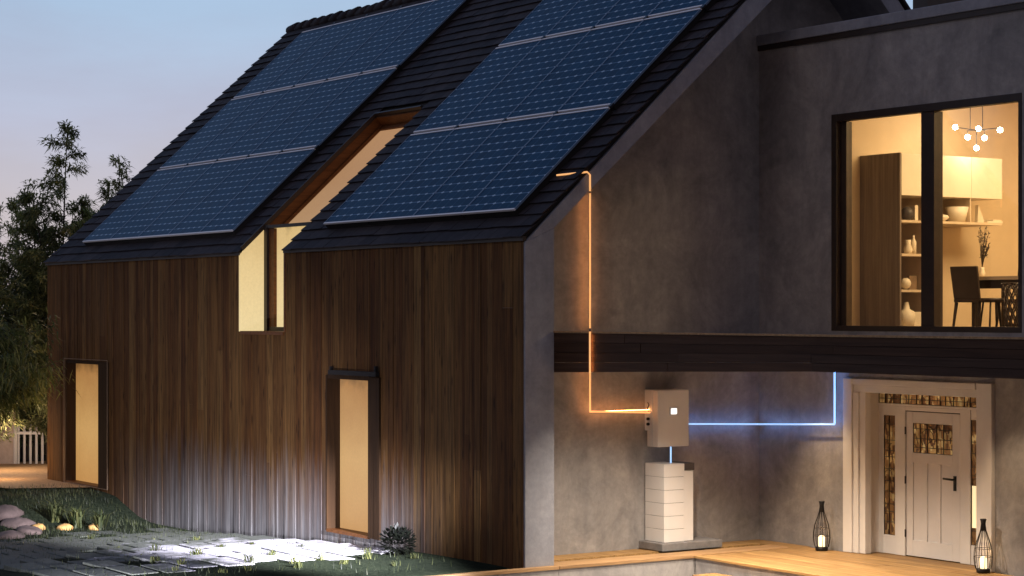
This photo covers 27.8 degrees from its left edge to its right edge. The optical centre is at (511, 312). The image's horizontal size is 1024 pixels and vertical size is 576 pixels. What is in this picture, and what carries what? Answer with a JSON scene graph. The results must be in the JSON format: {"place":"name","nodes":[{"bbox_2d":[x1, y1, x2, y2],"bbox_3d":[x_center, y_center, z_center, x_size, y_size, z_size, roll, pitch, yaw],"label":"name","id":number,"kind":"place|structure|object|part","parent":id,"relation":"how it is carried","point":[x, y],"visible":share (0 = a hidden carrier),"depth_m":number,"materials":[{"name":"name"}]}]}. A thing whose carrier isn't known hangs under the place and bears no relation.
{"place":"outdoors","nodes":[
{"label":"outdoors","id":0,"kind":"place"},
{"bbox_2d":[0,461,86,487],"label":"path","id":1,"kind":"structure","parent":0,"point":[27,474],"depth_m":39.88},
{"bbox_2d":[0,528,389,575],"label":"paved path","id":2,"kind":"structure","parent":0,"point":[106,562],"depth_m":28.54,"materials":[{"name":"grey stone"}]},
{"bbox_2d":[87,533,96,538],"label":"grass tuft","id":3,"kind":"object","parent":2,"relation":"on","point":[90,536],"visible":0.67,"depth_m":32.47,"materials":[{"name":"green plant"}]},
{"bbox_2d":[149,554,159,562],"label":"grass tuft","id":4,"kind":"object","parent":2,"relation":"on","point":[153,558],"visible":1,"depth_m":27.27,"materials":[{"name":"green plant"}]},
{"bbox_2d":[146,542,163,550],"bbox_3d":[-5.018,3.306,29.114,0.266,0.147,0.196,0,0,-14],"label":"grass tuft","id":5,"kind":"object","parent":2,"relation":"on","point":[156,548],"visible":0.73,"depth_m":29.11,"materials":[{"name":"green plant"}]},
{"bbox_2d":[175,557,187,564],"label":"grass tuft","id":6,"kind":"object","parent":2,"relation":"on","point":[179,561],"visible":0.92,"depth_m":26.70,"materials":[{"name":"green plant"}]},
{"bbox_2d":[191,535,200,539],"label":"grass tuft","id":7,"kind":"object","parent":2,"relation":"on","point":[195,538],"visible":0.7,"depth_m":31.15,"materials":[{"name":"green plant"}]},
{"bbox_2d":[243,553,254,562],"bbox_3d":[-3.411,3.182,26.809,0.246,0.145,0.200,0,0,-16],"label":"grass tuft","id":8,"kind":"object","parent":2,"relation":"on","point":[251,560],"visible":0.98,"depth_m":26.82,"materials":[{"name":"green plant"}]},
{"bbox_2d":[267,549,276,555],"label":"grass tuft","id":9,"kind":"object","parent":2,"relation":"on","point":[273,552],"visible":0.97,"depth_m":27.84,"materials":[{"name":"green plant"}]},
{"bbox_2d":[0,0,912,315],"label":"sky","id":10,"kind":"structure","parent":0,"point":[131,75],"materials":[{"name":"blue"}]},
{"bbox_2d":[0,455,959,575],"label":"ground","id":11,"kind":"structure","parent":0,"point":[326,568],"depth_m":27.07,"materials":[{"name":"green plant"}]},
{"bbox_2d":[0,411,16,463],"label":"garden wall","id":12,"kind":"structure","parent":11,"relation":"on","point":[6,452],"depth_m":43.50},
{"bbox_2d":[0,504,23,520],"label":"rock","id":13,"kind":"object","parent":11,"relation":"on","point":[8,511],"visible":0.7,"depth_m":34.78,"materials":[{"name":"grey stone"}]},
{"bbox_2d":[0,530,24,539],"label":"rock","id":14,"kind":"object","parent":11,"relation":"on","point":[13,533],"visible":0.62,"depth_m":33.03,"materials":[{"name":"grey stone"}]},
{"bbox_2d":[0,517,35,528],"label":"rock","id":15,"kind":"object","parent":11,"relation":"on","point":[13,522],"visible":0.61,"depth_m":34.42,"materials":[{"name":"grey stone"}]},
{"bbox_2d":[0,201,38,442],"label":"bamboo tree","id":16,"kind":"object","parent":11,"relation":"on","point":[3,284],"visible":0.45,"depth_m":42.07,"materials":[{"name":"green plant"}]},
{"bbox_2d":[0,312,45,455],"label":"bamboo bush","id":17,"kind":"object","parent":11,"relation":"on","point":[39,451],"depth_m":46.48,"materials":[{"name":"green plant"}]},
{"bbox_2d":[13,426,43,463],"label":"railing","id":18,"kind":"object","parent":11,"relation":"on","point":[16,447],"visible":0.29,"depth_m":43.50,"materials":[{"name":"white paint"}]},
{"bbox_2d":[15,525,41,534],"bbox_3d":[-7.863,3.582,33.735,0.412,0.226,0.556,0,0,-34],"label":"rock","id":19,"kind":"object","parent":11,"relation":"on","point":[25,529],"visible":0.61,"depth_m":33.57,"materials":[{"name":"grey stone"}]},
{"bbox_2d":[0,195,65,461],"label":"bamboo tree","id":20,"kind":"object","parent":11,"relation":"on","point":[5,267],"visible":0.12,"depth_m":44.03,"materials":[{"name":"green plant"}]},
{"bbox_2d":[31,523,45,529],"bbox_3d":[-7.865,3.571,34.345,0.266,0.161,0.244,0,0,-34],"label":"edging stone","id":21,"kind":"object","parent":11,"relation":"on","point":[41,526],"visible":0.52,"depth_m":34.28,"materials":[{"name":"stone"}]},
{"bbox_2d":[0,308,80,430],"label":"bamboo bush","id":22,"kind":"object","parent":11,"relation":"on","point":[11,391],"visible":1,"depth_m":37.98,"materials":[{"name":"green plant"}]},
{"bbox_2d":[0,119,98,463],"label":"bamboo tree","id":23,"kind":"object","parent":11,"relation":"on","point":[30,216],"visible":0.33,"depth_m":43.18,"materials":[{"name":"green plant"}]},
{"bbox_2d":[39,499,72,522],"bbox_3d":[-7.677,3.352,35.009,0.674,0.392,0.612,0,0,33],"label":"arching plant","id":24,"kind":"object","parent":11,"relation":"on","point":[55,516],"visible":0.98,"depth_m":34.97,"materials":[{"name":"green plant"}]},
{"bbox_2d":[56,523,73,530],"bbox_3d":[-7.417,3.569,34.342,0.282,0.160,0.258,0,0,-34],"label":"edging stone","id":25,"kind":"object","parent":11,"relation":"on","point":[65,526],"visible":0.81,"depth_m":34.27,"materials":[{"name":"stone"}]},
{"bbox_2d":[56,506,91,527],"bbox_3d":[-7.295,3.414,34.586,0.685,0.371,0.644,0,0,-34],"label":"arching plant","id":26,"kind":"object","parent":11,"relation":"on","point":[77,516],"visible":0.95,"depth_m":34.52,"materials":[{"name":"green plant"}]},
{"bbox_2d":[88,523,97,529],"bbox_3d":[-6.903,3.570,34.352,0.253,0.159,0.259,0,0,-34],"label":"edging stone","id":27,"kind":"object","parent":11,"relation":"on","point":[91,526],"visible":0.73,"depth_m":34.25,"materials":[{"name":"stone"}]},
{"bbox_2d":[88,509,113,529],"bbox_3d":[-6.826,3.432,34.310,0.505,0.336,0.557,0,0,0],"label":"arching plant","id":28,"kind":"object","parent":11,"relation":"on","point":[98,519],"visible":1,"depth_m":34.27,"materials":[{"name":"green plant"}]},
{"bbox_2d":[92,154,133,213],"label":"bamboo tree","id":29,"kind":"object","parent":11,"relation":"on","point":[108,190],"visible":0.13,"depth_m":47.43,"materials":[{"name":"green plant"}]},
{"bbox_2d":[187,547,205,554],"bbox_3d":[-4.250,3.233,27.949,0.270,0.146,0.257,0,0,36],"label":"grass tuft","id":30,"kind":"object","parent":11,"relation":"on","point":[194,553],"visible":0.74,"depth_m":27.94,"materials":[{"name":"green plant"}]},
{"bbox_2d":[288,554,297,563],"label":"grass tuft","id":31,"kind":"object","parent":11,"relation":"on","point":[293,561],"visible":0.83,"depth_m":26.79,"materials":[{"name":"green plant"}]},
{"bbox_2d":[294,560,303,567],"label":"grass tuft","id":32,"kind":"object","parent":11,"relation":"on","point":[301,564],"visible":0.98,"depth_m":26.28,"materials":[{"name":"green plant"}]},
{"bbox_2d":[314,552,327,559],"bbox_3d":[-2.504,3.191,27.185,0.269,0.120,0.170,0,0,-34],"label":"grass tuft","id":33,"kind":"object","parent":11,"relation":"on","point":[321,556],"visible":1,"depth_m":27.16,"materials":[{"name":"green plant"}]},
{"bbox_2d":[338,557,348,564],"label":"grass tuft","id":34,"kind":"object","parent":11,"relation":"on","point":[345,562],"visible":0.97,"depth_m":26.66,"materials":[{"name":"green plant"}]},
{"bbox_2d":[362,551,373,558],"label":"grass tuft","id":35,"kind":"object","parent":11,"relation":"on","point":[366,555],"visible":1,"depth_m":27.29,"materials":[{"name":"green plant"}]},
{"bbox_2d":[377,522,416,555],"bbox_3d":[-1.535,3.086,27.838,0.565,0.544,0.655,0,0,-34],"label":"shrub","id":36,"kind":"object","parent":11,"relation":"on","point":[398,534],"visible":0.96,"depth_m":27.76,"materials":[{"name":"green plant"}]},
{"bbox_2d":[409,553,421,558],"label":"grass tuft","id":37,"kind":"object","parent":11,"relation":"on","point":[415,555],"visible":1,"depth_m":27.30,"materials":[{"name":"green plant"}]},
{"bbox_2d":[43,0,1023,575],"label":"house","id":38,"kind":"structure","parent":11,"relation":"on","point":[285,364],"depth_m":28.44,"materials":[{"name":"wood"}]},
{"bbox_2d":[64,358,108,489],"bbox_3d":[-7.700,2.013,37.909,0.250,2.325,2.080,0,0,-34],"label":"narrow window","id":39,"kind":"structure","parent":38,"relation":"in","point":[87,415],"depth_m":38.27,"materials":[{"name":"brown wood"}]},
{"bbox_2d":[82,163,188,245],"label":"solar panel","id":40,"kind":"object","parent":38,"relation":"on","point":[130,207],"visible":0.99,"depth_m":38.43,"materials":[{"name":"glass"}]},
{"bbox_2d":[109,159,217,243],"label":"solar panel","id":41,"kind":"object","parent":38,"relation":"on","point":[154,208],"visible":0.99,"depth_m":37.37,"materials":[{"name":"glass"}]},
{"bbox_2d":[137,155,249,241],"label":"solar panel","id":42,"kind":"object","parent":38,"relation":"on","point":[180,208],"visible":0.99,"depth_m":36.31,"materials":[{"name":"glass"}]},
{"bbox_2d":[160,91,263,168],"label":"solar panel","id":43,"kind":"object","parent":38,"relation":"on","point":[209,131],"visible":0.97,"depth_m":39.30,"materials":[{"name":"glass"}]},
{"bbox_2d":[167,150,282,239],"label":"solar panel","id":44,"kind":"object","parent":38,"relation":"on","point":[202,214],"visible":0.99,"depth_m":35.26,"materials":[{"name":"glass"}]},
{"bbox_2d":[188,85,294,164],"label":"solar panel","id":45,"kind":"object","parent":38,"relation":"on","point":[241,124],"visible":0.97,"depth_m":38.24,"materials":[{"name":"glass"}]},
{"bbox_2d":[199,145,318,237],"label":"solar panel","id":46,"kind":"object","parent":38,"relation":"on","point":[237,213],"visible":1,"depth_m":34.08,"materials":[{"name":"glass"}]},
{"bbox_2d":[218,78,327,160],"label":"solar panel","id":47,"kind":"object","parent":38,"relation":"on","point":[270,121],"visible":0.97,"depth_m":37.19,"materials":[{"name":"glass"}]},
{"bbox_2d":[234,22,335,98],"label":"solar panel","id":48,"kind":"object","parent":38,"relation":"on","point":[273,70],"visible":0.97,"depth_m":40.16,"materials":[{"name":"glass"}]},
{"bbox_2d":[249,72,362,156],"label":"solar panel","id":49,"kind":"object","parent":38,"relation":"on","point":[304,114],"visible":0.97,"depth_m":36.13,"materials":[{"name":"glass"}]},
{"bbox_2d":[264,14,368,92],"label":"solar panel","id":50,"kind":"object","parent":38,"relation":"on","point":[312,55],"visible":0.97,"depth_m":39.10,"materials":[{"name":"glass"}]},
{"bbox_2d":[239,105,421,334],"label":"slot window","id":51,"kind":"structure","parent":38,"relation":"in","point":[262,260],"depth_m":32.76,"materials":[{"name":"beige glass"}]},
{"bbox_2d":[283,64,399,151],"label":"solar panel","id":52,"kind":"object","parent":38,"relation":"on","point":[342,109],"visible":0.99,"depth_m":34.95,"materials":[{"name":"glass"}]},
{"bbox_2d":[295,6,402,86],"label":"solar panel","id":53,"kind":"object","parent":38,"relation":"on","point":[345,48],"visible":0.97,"depth_m":38.05,"materials":[{"name":"glass"}]},
{"bbox_2d":[325,366,380,539],"bbox_3d":[-2.204,1.970,29.614,0.315,2.440,1.600,0,0,-34],"label":"narrow window","id":54,"kind":"structure","parent":38,"relation":"in","point":[353,402],"depth_m":29.94,"materials":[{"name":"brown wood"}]},
{"bbox_2d":[328,0,434,79],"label":"solar panel","id":55,"kind":"object","parent":38,"relation":"on","point":[380,40],"visible":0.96,"depth_m":36.99,"materials":[{"name":"glass"}]},
{"bbox_2d":[323,125,458,228],"bbox_3d":[-1.758,-1.997,30.618,2.124,0.130,1.306,-48,24,-24],"label":"solar panel","id":56,"kind":"object","parent":38,"relation":"on","point":[385,180],"visible":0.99,"depth_m":30.57,"materials":[{"name":"glass"}]},
{"bbox_2d":[362,0,471,73],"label":"solar panel","id":57,"kind":"object","parent":38,"relation":"on","point":[407,45],"visible":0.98,"depth_m":35.77,"materials":[{"name":"glass"}]},
{"bbox_2d":[366,118,506,225],"bbox_3d":[-1.051,-1.997,29.552,2.124,0.130,1.306,-48,24,-24],"label":"solar panel","id":58,"kind":"object","parent":38,"relation":"on","point":[428,177],"visible":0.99,"depth_m":29.50,"materials":[{"name":"glass"}]},
{"bbox_2d":[413,35,545,133],"bbox_3d":[-0.466,-3.426,31.474,2.124,0.130,1.306,-48,24,-24],"label":"solar panel","id":59,"kind":"object","parent":38,"relation":"on","point":[474,88],"visible":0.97,"depth_m":31.44,"materials":[{"name":"glass"}]},
{"bbox_2d":[412,111,557,222],"bbox_3d":[-0.344,-1.997,28.486,2.124,0.130,1.306,-48,24,-24],"label":"solar panel","id":60,"kind":"object","parent":38,"relation":"on","point":[476,172],"visible":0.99,"depth_m":28.43,"materials":[{"name":"glass"}]},
{"bbox_2d":[459,26,594,126],"bbox_3d":[0.240,-3.426,30.409,2.124,0.130,1.306,-48,24,-24],"label":"solar panel","id":61,"kind":"object","parent":38,"relation":"on","point":[529,72],"visible":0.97,"depth_m":30.38,"materials":[{"name":"glass"}]},
{"bbox_2d":[461,103,614,219],"bbox_3d":[0.362,-1.997,27.421,2.124,0.130,1.306,-48,24,-24],"label":"solar panel","id":62,"kind":"object","parent":38,"relation":"on","point":[528,172],"visible":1,"depth_m":27.28,"materials":[{"name":"glass"}]},
{"bbox_2d":[498,0,578,46],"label":"solar panel","id":63,"kind":"object","parent":38,"relation":"on","point":[542,19],"visible":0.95,"depth_m":32.12,"materials":[{"name":"glass"}]},
{"bbox_2d":[507,15,648,120],"bbox_3d":[0.947,-3.426,29.343,2.124,0.130,1.306,-48,24,-24],"label":"solar panel","id":64,"kind":"object","parent":38,"relation":"on","point":[572,71],"visible":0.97,"depth_m":29.31,"materials":[{"name":"glass"}]},
{"bbox_2d":[545,0,618,37],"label":"solar panel","id":65,"kind":"object","parent":38,"relation":"on","point":[581,15],"visible":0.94,"depth_m":31.02,"materials":[{"name":"glass"}]},
{"bbox_2d":[556,171,649,412],"bbox_3d":[1.053,-0.220,26.876,0.781,3.167,2.753,0,0,19],"label":"orange conduit","id":66,"kind":"object","parent":38,"relation":"attached to","point":[619,411],"visible":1,"depth_m":27.48,"materials":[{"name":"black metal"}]},
{"bbox_2d":[595,0,661,27],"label":"solar panel","id":67,"kind":"object","parent":38,"relation":"on","point":[621,11],"visible":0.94,"depth_m":29.92,"materials":[{"name":"glass"}]},
{"bbox_2d":[558,4,705,112],"bbox_3d":[1.654,-3.426,28.277,2.124,0.130,1.306,-48,24,-24],"label":"solar panel","id":68,"kind":"object","parent":38,"relation":"on","point":[621,73],"visible":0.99,"depth_m":28.14,"materials":[{"name":"glass"}]},
{"bbox_2d":[645,389,688,446],"bbox_3d":[2.095,1.430,28.150,0.567,0.770,0.308,0,0,-34],"label":"inverter","id":69,"kind":"object","parent":38,"relation":"attached to","point":[667,421],"visible":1,"depth_m":28.03,"materials":[{"name":"beige metal"}]},
{"bbox_2d":[689,372,834,424],"bbox_3d":[3.324,1.120,28.067,1.389,0.918,1.596,0,0,-34],"label":"blue conduit","id":70,"kind":"object","parent":69,"relation":"attached to","point":[767,423],"visible":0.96,"depth_m":28.61,"materials":[{"name":"blue plastic"}]},
{"bbox_2d":[648,0,717,17],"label":"solar panel","id":71,"kind":"object","parent":38,"relation":"on","point":[663,7],"visible":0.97,"depth_m":28.78,"materials":[{"name":"glass"}]},
{"bbox_2d":[843,378,994,571],"bbox_3d":[5.360,2.040,26.752,0.460,2.320,2.670,0,0,-34],"label":"entrance door","id":72,"kind":"structure","parent":38,"relation":"in","point":[919,456],"depth_m":27.03,"materials":[{"name":"white paint"}]},
{"bbox_2d":[831,93,1021,332],"bbox_3d":[5.349,-1.215,26.649,0.232,2.920,3.390,0,0,-34],"label":"sliding window","id":73,"kind":"structure","parent":38,"relation":"in","point":[931,113],"depth_m":26.56,"materials":[{"name":"brown metal"}]},
{"bbox_2d":[860,152,1001,325],"bbox_3d":[6.100,-1.008,30.114,2.050,2.505,0.816,0,0,-34],"label":"cabinet unit","id":74,"kind":"object","parent":38,"relation":"on","point":[890,186],"visible":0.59,"depth_m":29.69,"materials":[{"name":"brown wood"}]},
{"bbox_2d":[901,278,910,288],"bbox_3d":[5.605,-0.416,29.488,0.160,0.160,0.160,0,0,-34],"label":"vase","id":75,"kind":"object","parent":74,"relation":"on","point":[905,283],"visible":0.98,"depth_m":29.43,"materials":[{"name":"white ceramic"}]},
{"bbox_2d":[901,207,913,219],"bbox_3d":[5.631,-1.411,29.505,0.200,0.200,0.200,0,0,-34],"label":"vase","id":76,"kind":"object","parent":74,"relation":"on","point":[907,213],"visible":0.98,"depth_m":29.44,"materials":[{"name":"black ceramic"}]},
{"bbox_2d":[903,240,912,253],"bbox_3d":[5.644,-0.936,29.514,0.140,0.200,0.140,0,0,-34],"label":"jar","id":77,"kind":"object","parent":74,"relation":"on","point":[907,249],"visible":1,"depth_m":29.47,"materials":[{"name":"white ceramic"}]},
{"bbox_2d":[901,302,915,325],"bbox_3d":[5.618,0.019,29.497,0.254,0.340,0.260,0,0,-34],"label":"vase","id":78,"kind":"object","parent":74,"relation":"on","point":[908,317],"visible":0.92,"depth_m":29.40,"materials":[{"name":"white ceramic"}]},
{"bbox_3d":[5.442,-1.955,29.662,0.388,0.590,0.790,0,0,-34],"label":"cabinet door","id":79,"kind":"part","parent":74,"relation":"part of","materials":[{"name":"white wood"}]},
{"bbox_3d":[5.772,-1.955,29.881,0.395,0.590,0.790,0,0,-34],"label":"cabinet door","id":80,"kind":"part","parent":74,"relation":"part of","materials":[{"name":"brown wood"}]},
{"bbox_2d":[905,205,917,219],"bbox_3d":[5.714,-1.421,29.621,0.060,0.220,0.200,0,0,-34],"label":"book","id":81,"kind":"object","parent":74,"relation":"on","point":[915,210],"visible":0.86,"depth_m":29.54,"materials":[{"name":"white paper"}]},
{"bbox_2d":[907,276,916,289],"bbox_3d":[5.709,-0.426,29.557,0.140,0.200,0.040,0,0,-34],"label":"picture frame","id":82,"kind":"object","parent":74,"relation":"on","point":[913,280],"visible":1,"depth_m":29.55,"materials":[{"name":"brown wood"}]},
{"bbox_2d":[911,235,915,253],"bbox_3d":[5.736,-0.971,29.575,0.080,0.270,0.080,0,0,-34],"label":"bottle","id":83,"kind":"object","parent":74,"relation":"on","point":[913,242],"visible":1,"depth_m":29.54,"materials":[{"name":"white ceramic"}]},
{"bbox_2d":[914,312,920,325],"bbox_3d":[5.736,0.089,29.575,0.140,0.200,0.160,0,0,-34],"label":"box","id":84,"kind":"object","parent":74,"relation":"on","point":[918,319],"visible":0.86,"depth_m":29.52,"materials":[{"name":"white"}]},
{"bbox_2d":[943,214,948,220],"bbox_3d":[6.186,-1.366,29.873,0.234,0.110,0.240,0,0,-34],"label":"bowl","id":85,"kind":"object","parent":74,"relation":"on","point":[945,217],"visible":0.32,"depth_m":29.79,"materials":[{"name":"white ceramic"}]},
{"bbox_3d":[6.189,-1.955,30.157,0.595,0.590,0.790,0,0,-34],"label":"cabinet door","id":86,"kind":"part","parent":74,"relation":"part of","materials":[{"name":"white wood"}]},
{"bbox_2d":[945,207,968,221],"bbox_3d":[6.455,-1.421,30.052,0.335,0.220,0.340,0,0,-34],"label":"bowl","id":87,"kind":"object","parent":74,"relation":"on","point":[956,214],"visible":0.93,"depth_m":29.93,"materials":[{"name":"white ceramic"}]},
{"bbox_3d":[6.701,-1.955,30.497,0.625,0.590,0.790,0,0,-34],"label":"cabinet door","id":88,"kind":"part","parent":74,"relation":"part of","materials":[{"name":"white wood"}]},
{"bbox_2d":[975,205,983,222],"bbox_3d":[6.848,-1.441,30.313,0.160,0.260,0.060,0,0,-34],"label":"bookend","id":89,"kind":"object","parent":74,"relation":"on","point":[978,216],"visible":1,"depth_m":30.28,"materials":[{"name":"white"}]},
{"bbox_2d":[984,220,1002,222],"bbox_3d":[7.024,-1.336,30.429,0.320,0.050,0.200,0,0,-34],"label":"book","id":90,"kind":"object","parent":74,"relation":"on","point":[992,221],"visible":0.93,"depth_m":30.36,"materials":[{"name":"white paper"}]},
{"bbox_2d":[950,266,1001,326],"bbox_3d":[6.591,-0.204,29.409,0.525,0.902,0.534,0,0,-34],"label":"dining chair","id":91,"kind":"object","parent":38,"relation":"on","point":[965,284],"visible":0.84,"depth_m":29.29,"materials":[{"name":"black wood"}]},
{"bbox_2d":[953,107,1002,150],"bbox_3d":[6.690,-2.873,29.741,0.294,1.093,0.945,0,0,-34],"label":"chandelier","id":92,"kind":"object","parent":38,"relation":"hanging from","point":[984,137],"visible":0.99,"depth_m":29.74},
{"bbox_2d":[980,298,1004,326],"bbox_3d":[6.757,0.021,29.079,0.374,0.452,0.380,0,0,-34],"label":"stool","id":93,"kind":"object","parent":38,"relation":"on","point":[990,300],"visible":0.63,"depth_m":28.97,"materials":[{"name":"black wood"}]},
{"bbox_2d":[972,276,1017,326],"bbox_3d":[7.456,-0.133,28.748,0.800,0.755,2.480,0,0,-34],"label":"dining table","id":94,"kind":"object","parent":38,"relation":"on","point":[988,282],"visible":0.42,"depth_m":29.23,"materials":[{"name":"black wood"}]},
{"bbox_2d":[977,226,990,276],"bbox_3d":[6.751,-0.874,29.634,0.199,0.728,0.188,0,0,20],"label":"vase with branches","id":95,"kind":"object","parent":94,"relation":"on","point":[983,255],"visible":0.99,"depth_m":29.63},
{"bbox_2d":[1001,283,1017,326],"bbox_3d":[6.935,-0.085,28.358,0.467,0.648,0.467,0,0,-34],"label":"rattan seat","id":96,"kind":"object","parent":38,"relation":"on","point":[1008,302],"visible":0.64,"depth_m":28.29,"materials":[{"name":"black wicker"}]},
{"bbox_2d":[487,558,803,575],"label":"porch base","id":97,"kind":"object","parent":11,"relation":"on","point":[688,567],"visible":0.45,"depth_m":26.70,"materials":[{"name":"concrete"}]},
{"bbox_2d":[431,545,788,575],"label":"edging","id":98,"kind":"object","parent":97,"relation":"on","point":[622,560],"visible":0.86,"depth_m":26.77,"materials":[{"name":"brown wood"}]},
{"bbox_2d":[554,539,1012,575],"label":"deck","id":99,"kind":"structure","parent":97,"relation":"on","point":[802,560],"depth_m":26.65,"materials":[{"name":"brown wood"}]},
{"bbox_2d":[639,461,721,551],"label":"battery tower","id":100,"kind":"structure","parent":99,"relation":"on","point":[668,506],"depth_m":27.91,"materials":[{"name":"white plastic"}]},
{"bbox_2d":[670,447,671,462],"bbox_3d":[2.152,1.925,28.063,0.020,0.220,0.020,0,0,34],"label":"battery link","id":101,"kind":"object","parent":100,"relation":"attached to","point":[670,454],"visible":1,"depth_m":28.06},
{"bbox_2d":[813,501,829,550],"bbox_3d":[4.165,2.866,27.849,0.232,0.663,0.238,0,0,-34],"label":"lantern","id":102,"kind":"object","parent":99,"relation":"on","point":[821,542],"visible":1,"depth_m":27.82,"materials":[{"name":"black metal"}]},
{"bbox_2d":[973,519,992,572],"bbox_3d":[5.795,2.866,25.462,0.232,0.663,0.238,0,0,-34],"label":"lantern","id":103,"kind":"object","parent":99,"relation":"on","point":[983,561],"visible":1,"depth_m":25.43,"materials":[{"name":"black metal"}]},
{"bbox_2d":[995,290,1017,326],"bbox_3d":[7.383,-0.244,30.045,0.525,0.982,0.534,0,0,-34],"label":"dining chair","id":104,"kind":"object","parent":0,"point":[997,311],"visible":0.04,"depth_m":30.09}
]}

